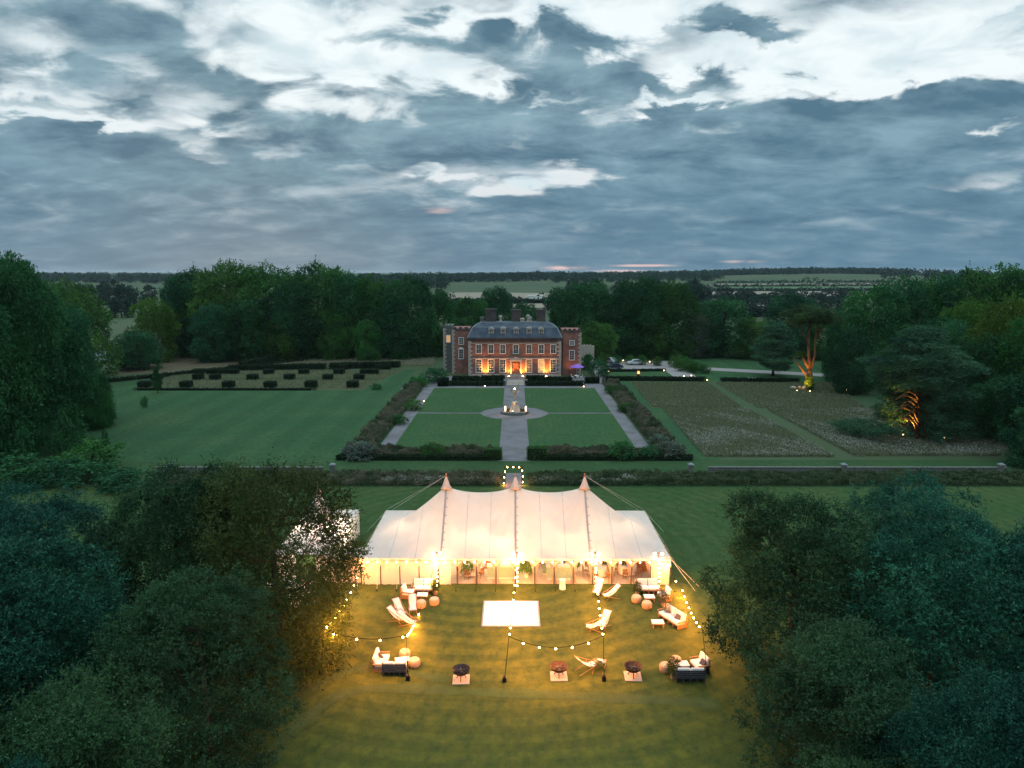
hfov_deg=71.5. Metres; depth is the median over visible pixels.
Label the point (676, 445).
shrub
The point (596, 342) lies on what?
tree
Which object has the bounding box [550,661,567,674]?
fire bowl
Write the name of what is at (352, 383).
clipped hedge
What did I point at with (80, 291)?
distant tree
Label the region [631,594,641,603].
pouf
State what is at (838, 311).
tree
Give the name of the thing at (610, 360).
parked car
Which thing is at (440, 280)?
distant wood
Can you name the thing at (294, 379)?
block garden strip
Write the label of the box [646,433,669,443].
shrub
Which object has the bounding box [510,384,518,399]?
statue
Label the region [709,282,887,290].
field hedgerow
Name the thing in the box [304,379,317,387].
clipped hedge
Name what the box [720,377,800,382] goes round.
long hedge
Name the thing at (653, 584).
sofa
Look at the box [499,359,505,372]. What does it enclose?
window
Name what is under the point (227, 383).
clipped hedge
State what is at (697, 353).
tree
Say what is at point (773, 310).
tree
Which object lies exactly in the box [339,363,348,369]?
clipped hedge
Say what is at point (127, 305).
distant tree
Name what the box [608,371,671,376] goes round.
forecourt lawn
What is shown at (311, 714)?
worn track
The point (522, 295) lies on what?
stubble field
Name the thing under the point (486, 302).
tree
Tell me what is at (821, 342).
tree
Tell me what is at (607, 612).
deck chair
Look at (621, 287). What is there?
distant tree
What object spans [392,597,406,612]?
deck chair
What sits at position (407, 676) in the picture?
light post
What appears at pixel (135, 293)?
distant tree
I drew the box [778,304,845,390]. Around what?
pine tree
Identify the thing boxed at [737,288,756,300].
distant tree
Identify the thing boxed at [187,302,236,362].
tree
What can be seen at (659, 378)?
long hedge
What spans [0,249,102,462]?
conifer
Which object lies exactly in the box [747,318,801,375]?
cedar tree
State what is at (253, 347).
tree
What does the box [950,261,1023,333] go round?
tree
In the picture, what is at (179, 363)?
dry field
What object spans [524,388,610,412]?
parterre lawn
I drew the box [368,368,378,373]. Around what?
clipped hedge
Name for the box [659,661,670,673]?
pouf
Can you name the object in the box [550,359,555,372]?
window
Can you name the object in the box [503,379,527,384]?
terrace steps
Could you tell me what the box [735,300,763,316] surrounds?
distant tree
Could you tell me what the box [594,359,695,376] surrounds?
forecourt gravel
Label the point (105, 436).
sapling
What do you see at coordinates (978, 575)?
tree
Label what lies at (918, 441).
wild flowers
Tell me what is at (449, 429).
parterre lawn
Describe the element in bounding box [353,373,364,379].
clipped hedge
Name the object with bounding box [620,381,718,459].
walk
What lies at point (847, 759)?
tree
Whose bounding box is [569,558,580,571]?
potted tree
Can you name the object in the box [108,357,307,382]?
long hedge
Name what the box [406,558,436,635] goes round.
festoon string
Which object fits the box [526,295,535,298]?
distant shed
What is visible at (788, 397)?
wild flowers
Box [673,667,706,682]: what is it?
sofa
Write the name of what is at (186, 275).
tree
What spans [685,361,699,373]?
shrub
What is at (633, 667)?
fire bowl
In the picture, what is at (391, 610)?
deck chair
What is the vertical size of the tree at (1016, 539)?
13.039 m
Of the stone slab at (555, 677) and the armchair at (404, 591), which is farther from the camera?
the armchair at (404, 591)
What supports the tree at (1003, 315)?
on the ground at (546, 286)
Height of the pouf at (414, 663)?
0.525 m
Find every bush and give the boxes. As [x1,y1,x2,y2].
[0,449,68,494]
[11,454,93,489]
[54,458,120,487]
[88,465,170,495]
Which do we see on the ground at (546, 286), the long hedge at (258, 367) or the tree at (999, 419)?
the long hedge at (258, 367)
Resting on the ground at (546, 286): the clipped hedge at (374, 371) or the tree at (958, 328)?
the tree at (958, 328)
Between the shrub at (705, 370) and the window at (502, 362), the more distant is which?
the shrub at (705, 370)
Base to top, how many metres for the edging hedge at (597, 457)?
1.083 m
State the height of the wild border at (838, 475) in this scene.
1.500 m
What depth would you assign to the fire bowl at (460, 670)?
44.13 m
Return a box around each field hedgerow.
[449,292,547,303]
[706,288,873,298]
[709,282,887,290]
[711,279,893,286]
[714,277,907,282]
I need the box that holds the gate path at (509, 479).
[505,473,521,489]
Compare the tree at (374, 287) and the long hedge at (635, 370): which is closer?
the long hedge at (635, 370)
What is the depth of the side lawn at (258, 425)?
118.74 m
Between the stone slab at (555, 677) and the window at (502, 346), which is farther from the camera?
the window at (502, 346)
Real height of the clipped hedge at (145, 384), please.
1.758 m
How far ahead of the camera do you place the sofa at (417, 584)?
56.35 m
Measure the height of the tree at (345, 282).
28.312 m
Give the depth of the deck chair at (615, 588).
55.05 m
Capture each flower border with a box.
[342,377,425,452]
[344,442,492,454]
[545,443,684,454]
[601,378,685,454]
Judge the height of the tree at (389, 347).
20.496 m
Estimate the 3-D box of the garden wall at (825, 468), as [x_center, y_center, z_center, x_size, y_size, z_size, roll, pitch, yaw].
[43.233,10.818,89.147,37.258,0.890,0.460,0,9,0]
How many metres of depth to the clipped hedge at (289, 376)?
166.36 m
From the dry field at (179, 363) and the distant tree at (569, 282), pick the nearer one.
the dry field at (179, 363)
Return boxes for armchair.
[400,583,414,598]
[656,585,672,601]
[689,651,710,669]
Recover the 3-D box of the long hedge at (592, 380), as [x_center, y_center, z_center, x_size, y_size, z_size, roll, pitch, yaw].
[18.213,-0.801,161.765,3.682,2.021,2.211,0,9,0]
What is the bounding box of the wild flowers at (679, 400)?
[634,381,718,404]
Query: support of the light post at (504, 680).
on the front lawn at (412, 731)
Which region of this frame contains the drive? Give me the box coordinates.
[706,367,825,376]
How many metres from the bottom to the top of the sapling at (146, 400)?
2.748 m
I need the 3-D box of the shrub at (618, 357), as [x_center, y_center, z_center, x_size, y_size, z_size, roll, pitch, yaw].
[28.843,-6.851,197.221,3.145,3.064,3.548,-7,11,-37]
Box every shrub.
[51,435,132,474]
[336,440,381,461]
[369,383,381,389]
[388,414,409,424]
[404,399,423,410]
[410,376,429,385]
[415,441,445,456]
[417,366,449,383]
[581,352,597,369]
[586,358,611,375]
[595,352,609,363]
[604,385,619,393]
[607,438,638,459]
[612,355,622,362]
[615,402,635,412]
[624,354,635,362]
[636,354,648,364]
[638,444,662,460]
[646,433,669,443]
[650,356,663,365]
[654,439,688,458]
[666,356,680,366]
[668,349,681,358]
[673,359,688,370]
[681,355,692,366]
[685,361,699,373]
[692,361,704,371]
[698,364,711,373]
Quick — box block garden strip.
[177,378,382,379]
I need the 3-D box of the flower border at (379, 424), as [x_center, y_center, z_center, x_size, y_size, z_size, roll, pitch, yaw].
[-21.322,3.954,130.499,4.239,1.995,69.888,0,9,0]
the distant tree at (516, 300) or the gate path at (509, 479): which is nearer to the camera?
the gate path at (509, 479)
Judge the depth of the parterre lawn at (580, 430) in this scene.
113.19 m
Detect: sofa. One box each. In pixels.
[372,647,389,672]
[381,660,408,676]
[411,578,433,593]
[636,578,660,593]
[657,603,687,629]
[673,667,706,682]
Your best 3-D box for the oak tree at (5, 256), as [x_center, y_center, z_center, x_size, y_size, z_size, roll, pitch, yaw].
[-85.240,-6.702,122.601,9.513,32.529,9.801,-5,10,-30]
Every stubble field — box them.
[438,292,483,299]
[511,293,548,297]
[513,303,545,307]
[710,283,889,285]
[712,291,866,296]
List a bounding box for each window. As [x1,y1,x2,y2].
[446,335,450,342]
[458,337,463,344]
[458,347,463,358]
[476,344,481,353]
[476,359,481,372]
[488,344,493,353]
[488,359,493,372]
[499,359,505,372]
[500,344,505,353]
[513,344,518,353]
[526,344,531,353]
[526,359,531,372]
[538,344,543,353]
[538,359,543,372]
[550,344,555,353]
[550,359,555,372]
[569,340,574,345]
[569,350,574,359]
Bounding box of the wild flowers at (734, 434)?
[671,407,831,456]
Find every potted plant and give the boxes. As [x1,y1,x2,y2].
[429,578,440,594]
[632,581,642,593]
[658,588,669,606]
[665,656,681,678]
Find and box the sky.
[0,0,1023,272]
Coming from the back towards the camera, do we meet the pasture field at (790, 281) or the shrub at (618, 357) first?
the pasture field at (790, 281)
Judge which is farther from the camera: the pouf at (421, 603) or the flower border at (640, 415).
the flower border at (640, 415)
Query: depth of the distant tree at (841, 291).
579.20 m
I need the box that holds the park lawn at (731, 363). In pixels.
[668,349,862,381]
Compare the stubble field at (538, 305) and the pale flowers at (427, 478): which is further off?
the stubble field at (538, 305)
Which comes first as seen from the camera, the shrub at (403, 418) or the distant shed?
the shrub at (403, 418)
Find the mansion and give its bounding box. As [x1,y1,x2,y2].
[443,309,581,376]
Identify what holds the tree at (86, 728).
on the front lawn at (412, 731)
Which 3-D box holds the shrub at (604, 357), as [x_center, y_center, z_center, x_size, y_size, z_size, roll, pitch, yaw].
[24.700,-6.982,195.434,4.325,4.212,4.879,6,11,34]
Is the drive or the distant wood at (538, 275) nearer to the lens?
the drive
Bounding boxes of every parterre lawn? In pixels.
[394,413,501,449]
[418,388,503,411]
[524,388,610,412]
[527,413,634,447]
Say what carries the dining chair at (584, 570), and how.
on the marquee
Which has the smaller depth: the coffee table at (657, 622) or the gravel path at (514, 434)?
the coffee table at (657, 622)
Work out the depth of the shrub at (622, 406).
127.96 m
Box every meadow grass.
[133,369,402,389]
[278,355,435,365]
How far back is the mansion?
171.41 m
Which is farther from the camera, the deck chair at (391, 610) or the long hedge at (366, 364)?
the long hedge at (366, 364)
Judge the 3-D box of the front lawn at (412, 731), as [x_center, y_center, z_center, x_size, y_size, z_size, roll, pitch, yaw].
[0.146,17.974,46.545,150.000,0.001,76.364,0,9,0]
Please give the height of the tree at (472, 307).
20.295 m
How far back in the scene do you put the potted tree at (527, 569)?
58.39 m
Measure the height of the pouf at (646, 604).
0.525 m
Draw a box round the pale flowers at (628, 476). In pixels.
[530,474,637,483]
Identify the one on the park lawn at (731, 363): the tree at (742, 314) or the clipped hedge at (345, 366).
the tree at (742, 314)
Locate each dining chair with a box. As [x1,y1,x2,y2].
[464,569,470,579]
[477,567,483,578]
[582,564,587,574]
[622,569,627,578]
[635,567,641,577]
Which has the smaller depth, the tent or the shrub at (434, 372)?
the tent
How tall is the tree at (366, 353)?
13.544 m
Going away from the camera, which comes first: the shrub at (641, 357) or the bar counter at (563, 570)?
the bar counter at (563, 570)
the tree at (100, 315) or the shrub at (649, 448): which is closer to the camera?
the shrub at (649, 448)
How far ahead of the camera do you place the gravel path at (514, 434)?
124.46 m
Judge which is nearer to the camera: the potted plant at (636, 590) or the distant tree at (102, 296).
the potted plant at (636, 590)
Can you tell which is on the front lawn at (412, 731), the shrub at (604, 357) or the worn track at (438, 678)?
the worn track at (438, 678)
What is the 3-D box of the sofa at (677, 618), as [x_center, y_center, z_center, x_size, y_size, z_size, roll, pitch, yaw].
[11.574,16.738,51.300,0.890,0.970,2.330,-5,10,-27]
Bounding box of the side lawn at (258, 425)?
[12,370,415,461]
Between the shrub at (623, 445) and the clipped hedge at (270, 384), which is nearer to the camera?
the shrub at (623, 445)
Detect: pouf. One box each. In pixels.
[399,648,410,657]
[408,657,419,668]
[416,599,425,608]
[429,596,438,605]
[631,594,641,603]
[642,600,651,609]
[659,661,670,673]
[670,655,681,662]
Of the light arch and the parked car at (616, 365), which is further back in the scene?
the parked car at (616, 365)
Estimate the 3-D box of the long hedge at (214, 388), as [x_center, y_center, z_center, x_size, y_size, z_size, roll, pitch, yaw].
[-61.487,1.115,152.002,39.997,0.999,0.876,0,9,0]
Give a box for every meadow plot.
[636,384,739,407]
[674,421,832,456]
[717,383,860,407]
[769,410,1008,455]
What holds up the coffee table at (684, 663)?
on the front lawn at (412, 731)
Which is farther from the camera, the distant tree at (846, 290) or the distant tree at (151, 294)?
the distant tree at (846, 290)
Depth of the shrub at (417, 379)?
156.44 m
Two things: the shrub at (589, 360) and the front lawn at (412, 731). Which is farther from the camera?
the shrub at (589, 360)
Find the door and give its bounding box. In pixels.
[512,363,518,373]
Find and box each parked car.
[605,357,616,362]
[608,363,622,368]
[627,359,643,364]
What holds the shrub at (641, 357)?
on the forecourt gravel at (672, 370)
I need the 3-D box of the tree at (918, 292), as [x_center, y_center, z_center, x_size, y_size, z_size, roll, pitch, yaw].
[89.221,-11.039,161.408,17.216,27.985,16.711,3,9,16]
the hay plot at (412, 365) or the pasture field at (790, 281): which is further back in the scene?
the pasture field at (790, 281)
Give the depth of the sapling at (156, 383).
148.13 m
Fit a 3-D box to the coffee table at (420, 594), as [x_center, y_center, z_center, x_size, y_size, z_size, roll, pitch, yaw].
[-6.939,16.444,55.046,0.800,0.385,0.620,0,9,0]
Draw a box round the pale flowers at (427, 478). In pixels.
[377,474,500,483]
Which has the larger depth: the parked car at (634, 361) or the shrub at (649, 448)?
the parked car at (634, 361)
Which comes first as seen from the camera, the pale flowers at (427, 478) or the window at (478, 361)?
the pale flowers at (427, 478)
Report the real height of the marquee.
7.747 m
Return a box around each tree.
[0,250,49,387]
[0,305,39,463]
[0,477,143,711]
[0,495,38,654]
[0,524,155,767]
[0,652,226,767]
[2,742,52,767]
[8,293,116,429]
[42,275,123,377]
[63,371,118,430]
[71,283,89,309]
[73,454,294,702]
[76,557,309,767]
[93,284,110,304]
[97,280,111,296]
[105,295,134,317]
[107,330,165,369]
[108,283,135,310]
[110,278,118,295]
[114,284,142,303]
[123,296,182,362]
[139,284,157,300]
[149,273,198,357]
[163,446,373,697]
[168,261,225,357]
[185,258,269,358]
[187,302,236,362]
[221,292,278,359]
[233,259,307,355]
[260,315,302,360]
[262,278,326,359]
[280,255,357,359]
[314,306,356,360]
[321,268,377,356]
[347,273,389,357]
[353,317,381,360]
[367,294,415,359]
[381,271,442,359]
[412,319,442,356]
[419,289,464,356]
[446,296,487,327]
[459,558,475,576]
[468,298,496,323]
[480,285,512,320]
[502,295,523,312]
[513,301,537,320]
[518,558,535,577]
[543,283,612,344]
[543,300,552,309]
[564,278,579,287]
[567,273,618,353]
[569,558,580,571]
[578,318,619,359]
[597,295,649,357]
[611,279,634,297]
[611,280,629,294]
[612,275,678,358]
[635,318,678,359]
[643,277,703,358]
[675,312,714,358]
[687,278,703,297]
[689,284,705,307]
[692,294,760,358]
[692,483,900,725]
[696,317,730,357]
[701,284,712,299]
[702,298,724,316]
[713,286,734,296]
[721,317,778,360]
[724,295,744,311]
[725,604,946,767]
[734,288,749,300]
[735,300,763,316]
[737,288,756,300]
[744,295,776,315]
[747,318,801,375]
[757,293,769,304]
[761,290,822,358]
[768,291,777,299]
[773,289,786,299]
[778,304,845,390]
[786,288,798,293]
[792,733,932,767]
[803,307,835,360]
[807,291,825,301]
[810,509,1023,766]
[817,296,843,313]
[817,462,1012,677]
[820,289,835,300]
[821,305,874,363]
[821,320,865,381]
[827,321,994,444]
[828,324,874,394]
[831,289,846,301]
[833,280,912,389]
[839,287,856,293]
[850,660,1023,767]
[863,274,938,378]
[896,270,969,329]
[903,309,970,409]
[930,260,1000,335]
[937,296,1018,380]
[949,332,1021,425]
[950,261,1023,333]
[958,290,1023,390]
[959,380,1009,438]
[967,518,1023,670]
[974,372,1023,448]
[981,595,1023,755]
[982,267,1023,340]
[990,315,1023,419]
[992,366,1023,442]
[996,406,1023,468]
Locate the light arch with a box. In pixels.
[504,466,522,484]
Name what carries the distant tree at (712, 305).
on the ground at (546, 286)
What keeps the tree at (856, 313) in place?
on the ground at (546, 286)
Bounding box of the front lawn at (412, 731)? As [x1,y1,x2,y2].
[0,487,1023,767]
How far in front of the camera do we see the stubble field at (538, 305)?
526.72 m
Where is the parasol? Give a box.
[571,364,582,367]
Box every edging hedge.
[335,453,492,460]
[536,453,693,460]
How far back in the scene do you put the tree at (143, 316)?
198.09 m
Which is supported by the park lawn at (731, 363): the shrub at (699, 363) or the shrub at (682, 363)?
the shrub at (699, 363)
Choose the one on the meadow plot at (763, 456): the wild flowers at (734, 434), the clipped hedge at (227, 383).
the wild flowers at (734, 434)
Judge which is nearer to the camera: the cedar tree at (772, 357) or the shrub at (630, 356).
the cedar tree at (772, 357)
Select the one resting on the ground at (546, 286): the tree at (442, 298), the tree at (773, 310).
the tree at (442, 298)
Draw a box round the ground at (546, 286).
[47,273,1012,459]
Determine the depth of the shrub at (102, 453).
90.72 m
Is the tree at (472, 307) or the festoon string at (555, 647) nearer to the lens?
the festoon string at (555, 647)
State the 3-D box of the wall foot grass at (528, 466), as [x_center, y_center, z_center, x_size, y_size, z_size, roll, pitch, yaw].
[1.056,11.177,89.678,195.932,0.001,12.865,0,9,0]
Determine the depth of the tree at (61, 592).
34.83 m
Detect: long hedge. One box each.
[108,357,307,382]
[133,387,317,390]
[227,362,327,370]
[235,351,316,364]
[328,361,401,368]
[437,377,449,385]
[449,380,504,385]
[451,375,480,380]
[480,375,504,380]
[525,375,544,380]
[525,380,585,385]
[545,376,572,380]
[584,376,599,383]
[602,375,706,381]
[607,368,665,371]
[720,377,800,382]
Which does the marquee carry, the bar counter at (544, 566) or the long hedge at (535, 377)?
the bar counter at (544, 566)
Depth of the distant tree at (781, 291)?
615.57 m
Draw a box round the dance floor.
[481,601,540,626]
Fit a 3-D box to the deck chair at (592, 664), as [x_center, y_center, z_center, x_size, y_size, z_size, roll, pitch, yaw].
[4.674,17.683,45.032,1.412,1.090,0.679,-4,10,-24]
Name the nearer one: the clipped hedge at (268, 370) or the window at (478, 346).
the window at (478, 346)
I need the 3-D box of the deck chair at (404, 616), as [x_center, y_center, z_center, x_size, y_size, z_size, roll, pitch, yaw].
[-7.497,16.775,50.797,1.412,1.090,0.679,3,10,20]
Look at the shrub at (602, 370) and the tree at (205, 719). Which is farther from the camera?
the shrub at (602, 370)
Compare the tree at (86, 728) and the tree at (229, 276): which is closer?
the tree at (86, 728)
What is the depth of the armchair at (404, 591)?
55.00 m
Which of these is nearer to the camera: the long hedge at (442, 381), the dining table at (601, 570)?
the dining table at (601, 570)
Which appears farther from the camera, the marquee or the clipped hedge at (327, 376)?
the clipped hedge at (327, 376)
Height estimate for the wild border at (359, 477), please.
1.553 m
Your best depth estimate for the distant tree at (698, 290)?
442.36 m
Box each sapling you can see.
[100,429,108,447]
[140,396,148,407]
[150,367,162,392]
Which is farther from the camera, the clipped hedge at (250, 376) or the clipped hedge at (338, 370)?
the clipped hedge at (338, 370)
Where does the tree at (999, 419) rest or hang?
on the meadow plot at (899, 455)
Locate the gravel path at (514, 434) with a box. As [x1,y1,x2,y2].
[381,385,647,451]
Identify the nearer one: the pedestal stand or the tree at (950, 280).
the pedestal stand
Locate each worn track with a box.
[233,664,449,747]
[263,683,720,764]
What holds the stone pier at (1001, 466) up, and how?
on the wall foot grass at (528, 466)
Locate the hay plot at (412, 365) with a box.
[327,359,431,365]
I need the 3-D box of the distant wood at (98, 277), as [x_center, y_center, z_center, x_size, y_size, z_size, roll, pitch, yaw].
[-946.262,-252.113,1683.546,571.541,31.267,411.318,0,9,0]
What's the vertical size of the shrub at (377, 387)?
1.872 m
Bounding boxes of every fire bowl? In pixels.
[452,664,469,681]
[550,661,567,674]
[624,661,642,678]
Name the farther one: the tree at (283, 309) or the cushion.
the tree at (283, 309)
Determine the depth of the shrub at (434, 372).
162.32 m
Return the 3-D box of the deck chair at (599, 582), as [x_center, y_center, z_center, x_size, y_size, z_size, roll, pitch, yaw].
[6.771,15.983,55.826,0.679,1.090,1.412,4,10,25]
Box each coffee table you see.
[395,656,408,662]
[417,592,427,599]
[643,594,654,601]
[651,619,664,627]
[674,660,689,668]
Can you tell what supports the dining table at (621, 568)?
on the marquee
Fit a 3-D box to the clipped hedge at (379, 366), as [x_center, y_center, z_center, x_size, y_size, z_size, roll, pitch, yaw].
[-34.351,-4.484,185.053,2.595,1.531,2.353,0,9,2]
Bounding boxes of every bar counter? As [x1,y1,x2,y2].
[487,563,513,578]
[542,561,548,574]
[546,564,572,579]
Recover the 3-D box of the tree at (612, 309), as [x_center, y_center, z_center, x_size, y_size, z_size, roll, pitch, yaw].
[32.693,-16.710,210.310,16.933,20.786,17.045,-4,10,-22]
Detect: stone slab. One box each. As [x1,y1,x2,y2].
[452,674,469,684]
[550,671,567,681]
[624,671,641,681]
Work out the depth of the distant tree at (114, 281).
782.56 m
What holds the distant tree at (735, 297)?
on the ground at (546, 286)
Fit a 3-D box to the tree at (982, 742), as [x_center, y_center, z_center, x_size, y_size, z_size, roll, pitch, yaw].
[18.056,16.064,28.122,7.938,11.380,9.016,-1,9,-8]
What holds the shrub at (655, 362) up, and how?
on the forecourt gravel at (672, 370)
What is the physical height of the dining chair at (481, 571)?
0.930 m
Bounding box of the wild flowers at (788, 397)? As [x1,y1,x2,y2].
[718,381,858,406]
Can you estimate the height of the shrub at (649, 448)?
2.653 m
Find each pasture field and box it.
[713,281,901,282]
[721,286,875,289]
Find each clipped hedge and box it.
[137,380,151,387]
[179,380,192,387]
[191,373,204,379]
[192,368,205,372]
[206,368,218,373]
[208,373,221,379]
[218,368,229,374]
[221,380,235,387]
[226,368,239,373]
[246,373,258,379]
[262,368,274,373]
[263,380,277,387]
[283,373,295,379]
[297,368,309,373]
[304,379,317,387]
[314,364,324,369]
[322,373,333,379]
[333,368,344,373]
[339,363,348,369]
[346,380,359,387]
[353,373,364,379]
[359,368,369,373]
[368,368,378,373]
[375,364,382,369]
[381,364,391,369]
[483,446,502,459]
[526,445,546,460]
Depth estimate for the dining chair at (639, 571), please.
58.56 m
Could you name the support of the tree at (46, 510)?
on the front lawn at (412, 731)
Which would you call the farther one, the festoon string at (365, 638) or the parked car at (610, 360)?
the parked car at (610, 360)
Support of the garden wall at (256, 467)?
on the wall foot grass at (528, 466)
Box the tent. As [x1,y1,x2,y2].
[277,490,359,577]
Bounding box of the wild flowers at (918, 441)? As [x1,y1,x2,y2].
[769,407,1023,455]
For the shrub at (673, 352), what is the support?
on the park lawn at (731, 363)
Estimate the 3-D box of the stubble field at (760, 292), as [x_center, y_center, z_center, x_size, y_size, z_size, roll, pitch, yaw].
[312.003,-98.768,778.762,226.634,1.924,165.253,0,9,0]
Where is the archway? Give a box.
[581,344,593,365]
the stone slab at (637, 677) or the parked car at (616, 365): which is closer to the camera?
the stone slab at (637, 677)
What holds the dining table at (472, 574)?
on the marquee
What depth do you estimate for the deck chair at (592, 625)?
49.97 m
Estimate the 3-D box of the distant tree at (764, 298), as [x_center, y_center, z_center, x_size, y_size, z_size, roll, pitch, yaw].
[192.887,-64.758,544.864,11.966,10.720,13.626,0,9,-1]
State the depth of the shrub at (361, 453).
95.77 m
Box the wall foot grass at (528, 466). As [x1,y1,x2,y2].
[0,460,1023,486]
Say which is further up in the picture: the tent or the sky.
the sky
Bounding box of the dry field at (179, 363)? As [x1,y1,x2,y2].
[105,354,246,375]
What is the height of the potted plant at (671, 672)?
1.591 m
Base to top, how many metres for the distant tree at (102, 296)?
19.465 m
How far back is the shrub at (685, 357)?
188.60 m
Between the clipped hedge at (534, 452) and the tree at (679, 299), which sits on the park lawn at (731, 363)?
the tree at (679, 299)
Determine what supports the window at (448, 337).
in the mansion
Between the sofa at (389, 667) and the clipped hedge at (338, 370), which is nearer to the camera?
the sofa at (389, 667)
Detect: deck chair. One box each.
[386,604,404,624]
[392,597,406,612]
[396,608,417,626]
[408,593,416,613]
[574,656,597,675]
[586,615,605,633]
[592,577,604,596]
[592,658,606,674]
[598,609,611,628]
[602,583,620,600]
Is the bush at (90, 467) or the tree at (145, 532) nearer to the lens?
the tree at (145, 532)
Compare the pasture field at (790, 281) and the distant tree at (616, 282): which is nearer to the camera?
the distant tree at (616, 282)
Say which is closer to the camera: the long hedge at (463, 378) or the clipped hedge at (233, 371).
the long hedge at (463, 378)
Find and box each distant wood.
[37,271,197,283]
[39,271,47,285]
[189,273,308,283]
[319,271,451,288]
[438,270,567,282]
[549,269,724,282]
[716,266,899,275]
[880,267,1001,280]
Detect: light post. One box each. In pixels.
[406,635,409,680]
[502,638,508,682]
[602,636,605,681]
[702,629,709,673]
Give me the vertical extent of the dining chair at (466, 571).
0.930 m
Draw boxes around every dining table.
[463,564,481,575]
[588,563,607,576]
[618,562,636,575]
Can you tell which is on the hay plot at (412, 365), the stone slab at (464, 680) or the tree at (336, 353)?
the tree at (336, 353)
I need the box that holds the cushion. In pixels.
[664,604,671,612]
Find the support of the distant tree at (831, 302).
on the ground at (546, 286)
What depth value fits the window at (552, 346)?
170.61 m
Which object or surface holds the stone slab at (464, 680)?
on the front lawn at (412, 731)
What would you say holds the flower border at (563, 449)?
on the ground at (546, 286)
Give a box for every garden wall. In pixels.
[155,466,322,473]
[708,466,1007,472]
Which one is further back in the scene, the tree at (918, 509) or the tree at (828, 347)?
the tree at (828, 347)
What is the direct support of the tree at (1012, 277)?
on the ground at (546, 286)
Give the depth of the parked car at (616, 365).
184.98 m
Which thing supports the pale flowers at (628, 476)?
on the wall foot grass at (528, 466)
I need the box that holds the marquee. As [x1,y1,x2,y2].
[340,473,692,591]
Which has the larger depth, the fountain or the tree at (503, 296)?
the tree at (503, 296)
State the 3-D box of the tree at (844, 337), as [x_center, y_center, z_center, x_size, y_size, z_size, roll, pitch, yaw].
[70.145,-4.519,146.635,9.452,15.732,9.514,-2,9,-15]
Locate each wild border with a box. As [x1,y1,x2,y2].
[163,468,502,486]
[525,467,1023,486]
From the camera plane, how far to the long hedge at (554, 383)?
157.71 m
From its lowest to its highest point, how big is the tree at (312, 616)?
16.199 m
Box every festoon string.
[324,629,404,640]
[367,561,666,562]
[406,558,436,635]
[509,558,516,634]
[509,636,601,649]
[595,560,603,635]
[666,558,700,627]
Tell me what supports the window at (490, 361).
in the mansion
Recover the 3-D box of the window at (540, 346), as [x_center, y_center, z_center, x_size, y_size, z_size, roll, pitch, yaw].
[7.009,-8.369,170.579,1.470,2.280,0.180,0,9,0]
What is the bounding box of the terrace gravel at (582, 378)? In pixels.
[401,376,605,388]
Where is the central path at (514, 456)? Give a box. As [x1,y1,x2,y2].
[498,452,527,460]
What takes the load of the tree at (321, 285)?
on the hay plot at (412, 365)
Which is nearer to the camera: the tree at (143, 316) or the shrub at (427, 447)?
the shrub at (427, 447)
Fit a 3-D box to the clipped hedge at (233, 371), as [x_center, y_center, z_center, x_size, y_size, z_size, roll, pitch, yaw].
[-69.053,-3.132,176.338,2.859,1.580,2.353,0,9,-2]
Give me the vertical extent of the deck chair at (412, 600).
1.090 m
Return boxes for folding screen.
[636,561,647,571]
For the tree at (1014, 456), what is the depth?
92.85 m
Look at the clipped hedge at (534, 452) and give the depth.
95.27 m
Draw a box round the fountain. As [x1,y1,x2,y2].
[501,401,527,415]
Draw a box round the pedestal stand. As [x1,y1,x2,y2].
[559,578,565,589]
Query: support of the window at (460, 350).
in the mansion
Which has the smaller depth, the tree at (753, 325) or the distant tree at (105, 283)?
the tree at (753, 325)
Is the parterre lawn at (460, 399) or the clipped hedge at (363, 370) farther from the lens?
the clipped hedge at (363, 370)
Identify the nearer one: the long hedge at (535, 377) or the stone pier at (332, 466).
the stone pier at (332, 466)
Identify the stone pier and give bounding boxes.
[329,463,335,472]
[687,463,693,473]
[840,463,847,472]
[997,463,1005,473]
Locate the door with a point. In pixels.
(515, 366)
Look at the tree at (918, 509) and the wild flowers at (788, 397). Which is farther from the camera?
the wild flowers at (788, 397)
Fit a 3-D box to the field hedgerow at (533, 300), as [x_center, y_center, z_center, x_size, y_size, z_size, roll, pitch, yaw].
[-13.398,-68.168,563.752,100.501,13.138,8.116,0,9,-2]
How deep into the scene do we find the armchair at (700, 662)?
45.05 m
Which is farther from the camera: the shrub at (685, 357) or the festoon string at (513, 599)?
the shrub at (685, 357)
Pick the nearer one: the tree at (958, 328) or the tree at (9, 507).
the tree at (9, 507)
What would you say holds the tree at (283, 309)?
on the hay plot at (412, 365)
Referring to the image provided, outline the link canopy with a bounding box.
[315,547,365,582]
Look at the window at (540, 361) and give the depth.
171.27 m

